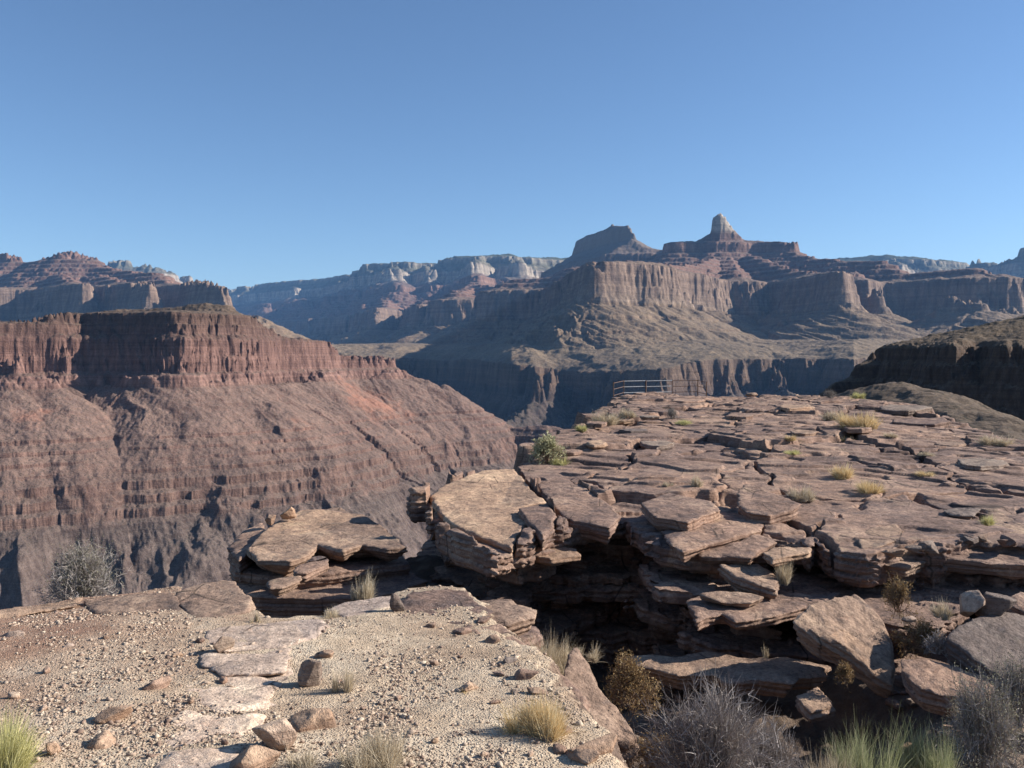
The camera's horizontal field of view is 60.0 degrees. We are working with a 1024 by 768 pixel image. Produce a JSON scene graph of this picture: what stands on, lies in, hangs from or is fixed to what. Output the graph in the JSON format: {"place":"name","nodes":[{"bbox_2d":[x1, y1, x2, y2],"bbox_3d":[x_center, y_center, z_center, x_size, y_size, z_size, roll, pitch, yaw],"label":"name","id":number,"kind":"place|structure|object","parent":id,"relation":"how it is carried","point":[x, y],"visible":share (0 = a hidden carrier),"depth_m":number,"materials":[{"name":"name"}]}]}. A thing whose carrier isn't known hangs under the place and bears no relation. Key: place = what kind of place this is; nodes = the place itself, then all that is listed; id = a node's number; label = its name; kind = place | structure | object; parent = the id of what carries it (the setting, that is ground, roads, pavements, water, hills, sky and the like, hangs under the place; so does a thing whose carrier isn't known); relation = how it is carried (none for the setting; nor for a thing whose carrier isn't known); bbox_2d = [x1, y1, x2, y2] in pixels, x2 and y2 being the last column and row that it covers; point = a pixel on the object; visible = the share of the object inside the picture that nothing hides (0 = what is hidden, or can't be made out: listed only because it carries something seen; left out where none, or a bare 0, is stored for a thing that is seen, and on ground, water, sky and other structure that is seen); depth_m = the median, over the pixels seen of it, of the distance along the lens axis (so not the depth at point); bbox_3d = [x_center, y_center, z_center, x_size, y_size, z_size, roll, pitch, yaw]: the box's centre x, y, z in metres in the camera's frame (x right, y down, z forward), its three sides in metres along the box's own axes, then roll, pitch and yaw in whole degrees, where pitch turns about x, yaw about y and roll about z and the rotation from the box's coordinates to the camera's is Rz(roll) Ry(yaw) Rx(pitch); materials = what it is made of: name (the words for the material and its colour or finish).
{"place":"outdoors","nodes":[
{"label":"outdoors","id":0,"kind":"place"},
{"bbox_2d":[164,619,329,746],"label":"path","id":1,"kind":"structure","parent":0,"point":[281,635],"depth_m":5.70,"materials":[{"name":"stone"}]},
{"bbox_2d":[154,748,238,767],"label":"path stone","id":2,"kind":"object","parent":1,"relation":"on","point":[205,758],"visible":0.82,"depth_m":3.59,"materials":[{"name":"stone"}]},
{"bbox_2d":[171,710,265,743],"bbox_3d":[-1.378,1.595,4.014,0.472,0.107,0.555,0,2,0],"label":"path stone","id":3,"kind":"object","parent":1,"relation":"on","point":[241,724],"visible":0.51,"depth_m":4.06,"materials":[{"name":"stone"}]},
{"bbox_2d":[186,676,282,712],"bbox_3d":[-1.455,1.625,4.607,0.542,0.123,0.716,-2,3,-41],"label":"path stone","id":4,"kind":"object","parent":1,"relation":"on","point":[254,693],"visible":0.69,"depth_m":4.56,"materials":[{"name":"stone"}]},
{"bbox_2d":[199,647,291,676],"bbox_3d":[-1.520,1.634,5.105,0.534,0.129,0.553,-1,2,-18],"label":"path stone","id":5,"kind":"object","parent":1,"relation":"on","point":[271,663],"visible":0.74,"depth_m":5.03,"materials":[{"name":"stone"}]},
{"bbox_2d":[0,303,561,609],"bbox_3d":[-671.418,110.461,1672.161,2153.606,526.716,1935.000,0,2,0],"label":"mesa hill","id":6,"kind":"structure","parent":0,"point":[183,447],"depth_m":1355.56,"materials":[{"name":"stone"}]},
{"bbox_2d":[0,213,1023,428],"bbox_3d":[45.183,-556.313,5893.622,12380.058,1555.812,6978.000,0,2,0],"label":"butte hills","id":7,"kind":"structure","parent":0,"point":[723,308],"depth_m":4685.53,"materials":[{"name":"stone"}]},
{"bbox_2d":[0,555,1023,767],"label":"gravel ground","id":8,"kind":"structure","parent":0,"point":[864,699],"depth_m":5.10,"materials":[{"name":"gravel"}]},
{"bbox_2d":[0,698,53,767],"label":"grass tuft","id":9,"kind":"object","parent":8,"relation":"on","point":[15,752],"visible":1,"depth_m":3.50,"materials":[{"name":"plant"}]},
{"bbox_2d":[0,597,82,617],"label":"rock slab","id":10,"kind":"object","parent":8,"relation":"on","point":[44,608],"visible":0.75,"depth_m":6.58,"materials":[{"name":"beige stone"}]},
{"bbox_2d":[28,535,131,604],"bbox_3d":[-3.955,1.812,8.212,0.996,0.927,0.907,2,3,41],"label":"shrub","id":11,"kind":"object","parent":8,"relation":"on","point":[79,572],"visible":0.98,"depth_m":8.11,"materials":[{"name":"grey plant"}]},
{"bbox_2d":[86,729,115,749],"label":"rock","id":12,"kind":"object","parent":8,"relation":"on","point":[105,739],"visible":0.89,"depth_m":3.79,"materials":[{"name":"beige stone"}]},
{"bbox_2d":[93,705,132,723],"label":"rock","id":13,"kind":"object","parent":8,"relation":"on","point":[112,714],"visible":0.91,"depth_m":4.11,"materials":[{"name":"beige stone"}]},
{"bbox_2d":[83,593,180,613],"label":"rock slab","id":14,"kind":"object","parent":8,"relation":"on","point":[150,602],"visible":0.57,"depth_m":6.76,"materials":[{"name":"beige stone"}]},
{"bbox_2d":[142,675,171,689],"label":"rock","id":15,"kind":"object","parent":8,"relation":"on","point":[161,682],"visible":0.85,"depth_m":4.61,"materials":[{"name":"stone"}]},
{"bbox_2d":[176,580,255,617],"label":"rock slab","id":16,"kind":"object","parent":8,"relation":"on","point":[220,598],"visible":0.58,"depth_m":6.84,"materials":[{"name":"beige stone"}]},
{"bbox_2d":[213,636,234,653],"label":"rock","id":17,"kind":"object","parent":8,"relation":"on","point":[221,644],"visible":0.94,"depth_m":5.32,"materials":[{"name":"brown stone"}]},
{"bbox_2d":[229,745,280,767],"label":"rock","id":18,"kind":"object","parent":8,"relation":"on","point":[254,756],"visible":1,"depth_m":3.50,"materials":[{"name":"beige stone"}]},
{"bbox_2d":[252,718,296,750],"bbox_3d":[-1.003,1.489,3.736,0.153,0.140,0.152,-1,2,-36],"label":"rock","id":19,"kind":"object","parent":8,"relation":"on","point":[275,734],"visible":0.96,"depth_m":3.70,"materials":[{"name":"stone"}]},
{"bbox_2d":[266,576,301,595],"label":"rock slab","id":20,"kind":"object","parent":8,"relation":"on","point":[279,586],"visible":1,"depth_m":9.60,"materials":[{"name":"beige stone"}]},
{"bbox_2d":[273,738,328,767],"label":"grass tuft","id":21,"kind":"object","parent":8,"relation":"on","point":[310,763],"visible":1,"depth_m":3.55,"materials":[{"name":"plant"}]},
{"bbox_2d":[297,659,321,686],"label":"rock","id":22,"kind":"object","parent":8,"relation":"on","point":[309,674],"visible":0.95,"depth_m":4.72,"materials":[{"name":"brown stone"}]},
{"bbox_2d":[289,708,336,731],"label":"rock","id":23,"kind":"object","parent":8,"relation":"on","point":[310,719],"visible":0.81,"depth_m":4.02,"materials":[{"name":"beige stone"}]},
{"bbox_2d":[229,572,427,617],"bbox_3d":[-2.344,3.220,11.059,2.611,1.567,1.484,0,2,0],"label":"rock slab","id":24,"kind":"object","parent":8,"relation":"on","point":[318,601],"visible":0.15,"depth_m":10.41,"materials":[{"name":"stone"}]},
{"bbox_2d":[227,523,264,582],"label":"rock slab","id":25,"kind":"object","parent":24,"relation":"on","point":[239,559],"visible":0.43,"depth_m":11.56,"materials":[{"name":"stone"}]},
{"bbox_2d":[228,556,410,589],"bbox_3d":[-2.506,2.473,11.300,2.430,0.407,1.303,0,2,-6],"label":"rock slab","id":26,"kind":"object","parent":24,"relation":"on","point":[346,572],"visible":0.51,"depth_m":10.99,"materials":[{"name":"stone"}]},
{"bbox_2d":[293,559,328,582],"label":"rock slab","id":27,"kind":"object","parent":26,"relation":"on","point":[308,571],"visible":0.89,"depth_m":10.22,"materials":[{"name":"stone"}]},
{"bbox_2d":[246,507,407,574],"bbox_3d":[-2.698,2.127,12.217,1.937,0.294,3.506,-1,2,-19],"label":"rock slab","id":28,"kind":"object","parent":26,"relation":"on","point":[288,546],"visible":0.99,"depth_m":11.49,"materials":[{"name":"beige stone"}]},
{"bbox_2d":[323,663,359,692],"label":"grass tuft","id":29,"kind":"object","parent":8,"relation":"on","point":[348,683],"visible":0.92,"depth_m":4.63,"materials":[{"name":"plant"}]},
{"bbox_2d":[324,596,390,616],"bbox_3d":[-1.089,1.729,6.767,0.678,0.144,0.544,-1,2,-34],"label":"path stone","id":30,"kind":"object","parent":8,"relation":"on","point":[353,608],"visible":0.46,"depth_m":6.74,"materials":[{"name":"stone"}]},
{"bbox_2d":[349,572,378,601],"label":"grass tuft","id":31,"kind":"object","parent":8,"relation":"on","point":[368,589],"visible":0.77,"depth_m":8.34,"materials":[{"name":"plant"}]},
{"bbox_2d":[320,714,435,767],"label":"grass tuft","id":32,"kind":"object","parent":8,"relation":"on","point":[377,753],"visible":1,"depth_m":3.53,"materials":[{"name":"plant"}]},
{"bbox_2d":[389,594,404,611],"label":"rock","id":33,"kind":"object","parent":8,"relation":"on","point":[396,604],"visible":0.88,"depth_m":6.54,"materials":[{"name":"brown stone"}]},
{"bbox_2d":[402,589,492,627],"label":"rock slab","id":34,"kind":"object","parent":8,"relation":"on","point":[428,600],"visible":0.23,"depth_m":6.78,"materials":[{"name":"stone"}]},
{"bbox_2d":[480,599,536,635],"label":"rock slab","id":35,"kind":"object","parent":8,"relation":"on","point":[511,615],"visible":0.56,"depth_m":6.67,"materials":[{"name":"beige stone"}]},
{"bbox_2d":[513,668,538,679],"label":"rock","id":36,"kind":"object","parent":8,"relation":"on","point":[523,674],"visible":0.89,"depth_m":4.80,"materials":[{"name":"stone"}]},
{"bbox_2d":[518,626,543,649],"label":"rock slab","id":37,"kind":"object","parent":8,"relation":"on","point":[534,632],"visible":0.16,"depth_m":6.86,"materials":[{"name":"stone"}]},
{"bbox_2d":[472,624,590,709],"bbox_3d":[0.090,1.835,5.458,0.409,0.314,1.609,-1,2,-25],"label":"rock slab","id":38,"kind":"object","parent":8,"relation":"on","point":[500,629],"visible":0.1,"depth_m":5.84,"materials":[{"name":"stone"}]},
{"bbox_2d":[488,684,585,743],"bbox_3d":[0.097,1.482,3.909,0.457,0.282,0.464,-1,2,-30],"label":"grass tuft","id":39,"kind":"object","parent":8,"relation":"on","point":[538,721],"visible":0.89,"depth_m":3.91,"materials":[{"name":"plant"}]},
{"bbox_2d":[528,626,588,675],"bbox_3d":[0.273,2.035,6.695,0.720,0.448,0.701,-1,2,-17],"label":"grass tuft","id":40,"kind":"object","parent":8,"relation":"on","point":[559,659],"visible":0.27,"depth_m":6.67,"materials":[{"name":"plant"}]},
{"bbox_2d":[566,748,598,764],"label":"edge stone","id":41,"kind":"object","parent":8,"relation":"on","point":[584,756],"visible":0.94,"depth_m":3.62,"materials":[{"name":"beige stone"}]},
{"bbox_2d":[568,733,616,754],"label":"rock","id":42,"kind":"object","parent":8,"relation":"on","point":[604,744],"visible":0.75,"depth_m":3.71,"materials":[{"name":"beige stone"}]},
{"bbox_2d":[564,647,639,767],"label":"rock slab","id":43,"kind":"object","parent":8,"relation":"on","point":[578,674],"visible":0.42,"depth_m":5.36,"materials":[{"name":"beige stone"}]},
{"bbox_2d":[588,705,619,749],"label":"rock slab","id":44,"kind":"object","parent":8,"relation":"on","point":[601,715],"visible":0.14,"depth_m":4.83,"materials":[{"name":"beige stone"}]},
{"bbox_2d":[601,647,666,726],"bbox_3d":[0.877,2.237,6.548,0.470,0.567,0.475,1,2,25],"label":"shrub","id":45,"kind":"object","parent":8,"relation":"on","point":[631,679],"visible":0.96,"depth_m":6.53,"materials":[{"name":"brown plant"}]},
{"bbox_2d":[631,727,680,767],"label":"shrub","id":46,"kind":"object","parent":8,"relation":"on","point":[643,752],"visible":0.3,"depth_m":5.38,"materials":[{"name":"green plant"}]},
{"bbox_2d":[630,661,809,767],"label":"shrub","id":47,"kind":"object","parent":8,"relation":"on","point":[709,740],"visible":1,"depth_m":4.91,"materials":[{"name":"plant"}]},
{"bbox_2d":[752,708,807,767],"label":"shrub","id":48,"kind":"object","parent":8,"relation":"on","point":[783,751],"visible":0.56,"depth_m":5.16,"materials":[{"name":"plant"}]},
{"bbox_2d":[795,687,835,722],"bbox_3d":[2.518,2.684,7.401,0.355,0.166,0.363,-1,2,-19],"label":"rock","id":49,"kind":"object","parent":8,"relation":"on","point":[814,705],"visible":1,"depth_m":7.30,"materials":[{"name":"beige stone"}]},
{"bbox_2d":[794,740,860,767],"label":"grass tuft","id":50,"kind":"object","parent":8,"relation":"on","point":[826,764],"visible":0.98,"depth_m":5.14,"materials":[{"name":"plant"}]},
{"bbox_2d":[793,594,895,697],"bbox_3d":[3.104,2.342,8.097,0.849,0.660,0.942,1,2,33],"label":"boulder","id":51,"kind":"object","parent":8,"relation":"on","point":[851,631],"visible":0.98,"depth_m":7.90,"materials":[{"name":"beige stone"}]},
{"bbox_2d":[834,660,854,692],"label":"shrub","id":52,"kind":"object","parent":8,"relation":"on","point":[843,672],"visible":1,"depth_m":7.47,"materials":[{"name":"brown plant"}]},
{"bbox_2d":[818,699,926,767],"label":"grass tuft","id":53,"kind":"object","parent":8,"relation":"on","point":[864,763],"visible":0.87,"depth_m":5.28,"materials":[{"name":"plant"}]},
{"bbox_2d":[874,711,956,767],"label":"grass tuft","id":54,"kind":"object","parent":8,"relation":"on","point":[918,753],"visible":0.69,"depth_m":5.62,"materials":[{"name":"plant"}]},
{"bbox_2d":[888,612,944,659],"bbox_3d":[3.637,2.289,7.975,0.476,0.469,0.400,1,2,21],"label":"shrub","id":55,"kind":"object","parent":8,"relation":"on","point":[920,633],"visible":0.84,"depth_m":7.96,"materials":[{"name":"brown plant"}]},
{"bbox_2d":[919,628,948,659],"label":"shrub","id":56,"kind":"object","parent":8,"relation":"on","point":[939,650],"visible":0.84,"depth_m":7.55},
{"bbox_2d":[913,719,967,767],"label":"grass tuft","id":57,"kind":"object","parent":8,"relation":"on","point":[942,763],"visible":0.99,"depth_m":5.31,"materials":[{"name":"plant"}]},
{"bbox_2d":[926,596,958,620],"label":"grass tuft","id":58,"kind":"object","parent":8,"relation":"on","point":[938,613],"visible":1,"depth_m":8.08,"materials":[{"name":"plant"}]},
{"bbox_2d":[900,659,993,716],"bbox_3d":[3.468,2.438,7.086,0.690,0.311,0.490,1,2,28],"label":"boulder","id":59,"kind":"object","parent":8,"relation":"on","point":[924,680],"visible":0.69,"depth_m":7.05,"materials":[{"name":"stone"}]},
{"bbox_2d":[931,652,1023,767],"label":"shrub","id":60,"kind":"object","parent":8,"relation":"on","point":[982,728],"visible":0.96,"depth_m":5.61,"materials":[{"name":"grey plant"}]},
{"bbox_2d":[944,612,1023,696],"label":"boulder","id":61,"kind":"object","parent":8,"relation":"on","point":[993,636],"visible":0.72,"depth_m":7.43,"materials":[{"name":"grey stone"}]},
{"bbox_2d":[959,590,985,616],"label":"boulder","id":62,"kind":"object","parent":61,"relation":"on","point":[972,602],"visible":1,"depth_m":7.88,"materials":[{"name":"stone"}]},
{"bbox_2d":[975,591,1016,616],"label":"rock","id":63,"kind":"object","parent":61,"relation":"on","point":[997,604],"visible":0.76,"depth_m":7.83,"materials":[{"name":"grey stone"}]},
{"bbox_2d":[988,639,1023,737],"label":"shrub","id":64,"kind":"object","parent":8,"relation":"on","point":[1019,686],"visible":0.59,"depth_m":6.25,"materials":[{"name":"grey plant"}]},
{"bbox_2d":[1008,592,1023,615],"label":"rock slab","id":65,"kind":"object","parent":8,"relation":"on","point":[1017,607],"visible":0.59,"depth_m":8.28,"materials":[{"name":"stone"}]},
{"bbox_2d":[0,0,1023,289],"label":"sky","id":66,"kind":"structure","parent":0,"point":[231,144],"materials":[{"name":"blue"}]},
{"bbox_2d":[107,248,1023,340],"bbox_3d":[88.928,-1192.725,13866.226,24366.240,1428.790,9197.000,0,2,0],"label":"distant rim hills","id":67,"kind":"structure","parent":0,"point":[325,309],"depth_m":11660.11,"materials":[{"name":"stone"}]},
{"bbox_2d":[406,474,1023,705],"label":"sandstone ledges","id":68,"kind":"object","parent":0,"point":[634,584],"visible":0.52,"depth_m":10.74,"materials":[{"name":"stone"}]},
{"bbox_2d":[430,469,546,552],"bbox_3d":[-0.357,1.830,12.952,1.721,0.424,6.278,0,2,0],"label":"rock slab","id":69,"kind":"object","parent":68,"relation":"on","point":[483,506],"visible":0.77,"depth_m":12.45,"materials":[{"name":"beige stone"}]},
{"bbox_2d":[518,503,556,550],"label":"rock slab","id":70,"kind":"object","parent":68,"relation":"on","point":[540,519],"visible":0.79,"depth_m":10.94,"materials":[{"name":"stone"}]},
{"bbox_2d":[534,547,580,565],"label":"rock slab","id":71,"kind":"object","parent":68,"relation":"on","point":[561,556],"visible":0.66,"depth_m":10.31,"materials":[{"name":"beige stone"}]},
{"bbox_2d":[537,477,621,544],"bbox_3d":[0.899,1.778,12.883,0.840,0.309,4.508,0,2,-6],"label":"rock slab","id":72,"kind":"object","parent":68,"relation":"on","point":[588,514],"visible":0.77,"depth_m":11.89,"materials":[{"name":"stone"}]},
{"bbox_2d":[640,493,720,531],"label":"rock slab","id":73,"kind":"object","parent":68,"relation":"on","point":[670,511],"visible":0.88,"depth_m":11.09,"materials":[{"name":"stone"}]},
{"bbox_2d":[429,392,1023,540],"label":"sandstone platform","id":74,"kind":"structure","parent":68,"relation":"on","point":[712,442],"depth_m":19.61,"materials":[{"name":"stone"}]},
{"bbox_2d":[528,430,566,464],"bbox_3d":[0.667,1.319,17.435,0.800,0.852,0.664,2,3,41],"label":"shrub","id":75,"kind":"object","parent":74,"relation":"on","point":[544,447],"visible":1,"depth_m":17.34,"materials":[{"name":"green plant"}]},
{"bbox_2d":[586,408,623,424],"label":"grass tuft","id":76,"kind":"object","parent":74,"relation":"on","point":[611,420],"visible":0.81,"depth_m":27.02,"materials":[{"name":"plant"}]},
{"bbox_2d":[639,440,674,450],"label":"loose rock","id":77,"kind":"object","parent":74,"relation":"on","point":[661,445],"visible":0.91,"depth_m":20.31,"materials":[{"name":"brown stone"}]},
{"bbox_2d":[613,380,706,396],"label":"railing","id":78,"kind":"object","parent":74,"relation":"on","point":[646,386],"visible":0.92,"depth_m":54.50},
{"bbox_2d":[779,404,814,411],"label":"loose rock","id":79,"kind":"object","parent":74,"relation":"on","point":[795,407],"visible":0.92,"depth_m":30.51,"materials":[{"name":"beige stone"}]},
{"bbox_2d":[827,462,854,479],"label":"grass tuft","id":80,"kind":"object","parent":74,"relation":"on","point":[841,473],"visible":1,"depth_m":15.09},
{"bbox_2d":[827,407,891,430],"bbox_3d":[8.759,0.874,22.603,1.427,0.643,1.528,0,2,-12],"label":"grass tuft","id":81,"kind":"object","parent":74,"relation":"on","point":[844,421],"visible":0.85,"depth_m":22.43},
{"bbox_2d":[880,405,932,415],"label":"loose rock","id":82,"kind":"object","parent":74,"relation":"on","point":[903,410],"visible":0.94,"depth_m":31.42,"materials":[{"name":"brown stone"}]},
{"bbox_2d":[893,417,949,427],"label":"loose rock","id":83,"kind":"object","parent":74,"relation":"on","point":[935,422],"visible":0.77,"depth_m":27.00,"materials":[{"name":"stone"}]},
{"bbox_2d":[956,458,1009,471],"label":"loose rock","id":84,"kind":"object","parent":74,"relation":"on","point":[979,464],"visible":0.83,"depth_m":16.34,"materials":[{"name":"brown stone"}]},
{"bbox_2d":[973,433,1023,446],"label":"grass tuft","id":85,"kind":"object","parent":74,"relation":"on","point":[988,441],"visible":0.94,"depth_m":20.91,"materials":[{"name":"plant"}]},
{"bbox_2d":[628,651,831,697],"bbox_3d":[2.018,2.717,8.269,1.874,0.217,0.798,0,2,13],"label":"rock slab","id":86,"kind":"object","parent":68,"relation":"on","point":[781,677],"visible":0.91,"depth_m":8.13,"materials":[{"name":"beige stone"}]},
{"bbox_2d":[686,592,839,630],"bbox_3d":[2.603,2.289,8.880,1.761,0.178,1.098,0,2,0],"label":"rock slab","id":87,"kind":"object","parent":68,"relation":"on","point":[781,608],"visible":0.81,"depth_m":8.72,"materials":[{"name":"stone"}]},
{"bbox_2d":[699,591,763,606],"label":"rock slab","id":88,"kind":"object","parent":87,"relation":"on","point":[735,599],"visible":1,"depth_m":8.88,"materials":[{"name":"beige stone"}]},
{"bbox_2d":[717,564,779,599],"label":"rock slab","id":89,"kind":"object","parent":87,"relation":"on","point":[757,579],"visible":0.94,"depth_m":9.29,"materials":[{"name":"beige stone"}]},
{"bbox_2d":[697,534,776,564],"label":"rock slab","id":90,"kind":"object","parent":89,"relation":"on","point":[749,549],"visible":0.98,"depth_m":9.79,"materials":[{"name":"stone"}]},
{"bbox_2d":[661,512,763,562],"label":"rock slab","id":91,"kind":"object","parent":90,"relation":"on","point":[723,530],"visible":0.73,"depth_m":10.24,"materials":[{"name":"stone"}]},
{"bbox_2d":[737,484,800,528],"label":"rock slab","id":92,"kind":"object","parent":68,"relation":"on","point":[759,504],"visible":0.9,"depth_m":11.42,"materials":[{"name":"stone"}]},
{"bbox_2d":[773,559,793,585],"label":"grass tuft","id":93,"kind":"object","parent":68,"relation":"on","point":[783,577],"visible":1,"depth_m":9.39,"materials":[{"name":"plant"}]},
{"bbox_2d":[762,547,811,566],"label":"rock slab","id":94,"kind":"object","parent":68,"relation":"on","point":[774,556],"visible":0.99,"depth_m":9.60,"materials":[{"name":"beige stone"}]},
{"bbox_2d":[782,482,820,501],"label":"grass tuft","id":95,"kind":"object","parent":68,"relation":"on","point":[807,495],"visible":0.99,"depth_m":13.01,"materials":[{"name":"plant"}]},
{"bbox_2d":[852,479,887,496],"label":"grass tuft","id":96,"kind":"object","parent":68,"relation":"on","point":[866,487],"visible":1,"depth_m":13.46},
{"bbox_2d":[858,524,903,548],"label":"rock slab","id":97,"kind":"object","parent":68,"relation":"on","point":[888,531],"visible":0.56,"depth_m":10.20,"materials":[{"name":"beige stone"}]},
{"bbox_2d":[881,571,924,622],"bbox_3d":[3.761,2.099,8.585,0.345,0.584,0.364,0,2,0],"label":"shrub","id":98,"kind":"object","parent":68,"relation":"on","point":[897,591],"visible":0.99,"depth_m":8.55,"materials":[{"name":"brown plant"}]},
{"bbox_2d":[884,559,926,576],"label":"rock slab","id":99,"kind":"object","parent":68,"relation":"on","point":[906,568],"visible":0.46,"depth_m":9.43,"materials":[{"name":"beige stone"}]},
{"bbox_2d":[944,508,980,519],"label":"loose rock","id":100,"kind":"object","parent":68,"relation":"on","point":[964,513],"visible":0.93,"depth_m":11.54,"materials":[{"name":"brown stone"}]},
{"bbox_2d":[938,548,1023,578],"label":"rock slab","id":101,"kind":"object","parent":68,"relation":"on","point":[993,563],"visible":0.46,"depth_m":9.47,"materials":[{"name":"stone"}]},
{"bbox_2d":[981,513,1023,533],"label":"rock slab","id":102,"kind":"object","parent":101,"relation":"on","point":[1002,519],"visible":0.43,"depth_m":10.97,"materials":[{"name":"beige stone"}]},
{"bbox_2d":[819,315,1023,439],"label":"side mesa hill","id":103,"kind":"structure","parent":0,"point":[972,376],"depth_m":387.96,"materials":[{"name":"stone"}]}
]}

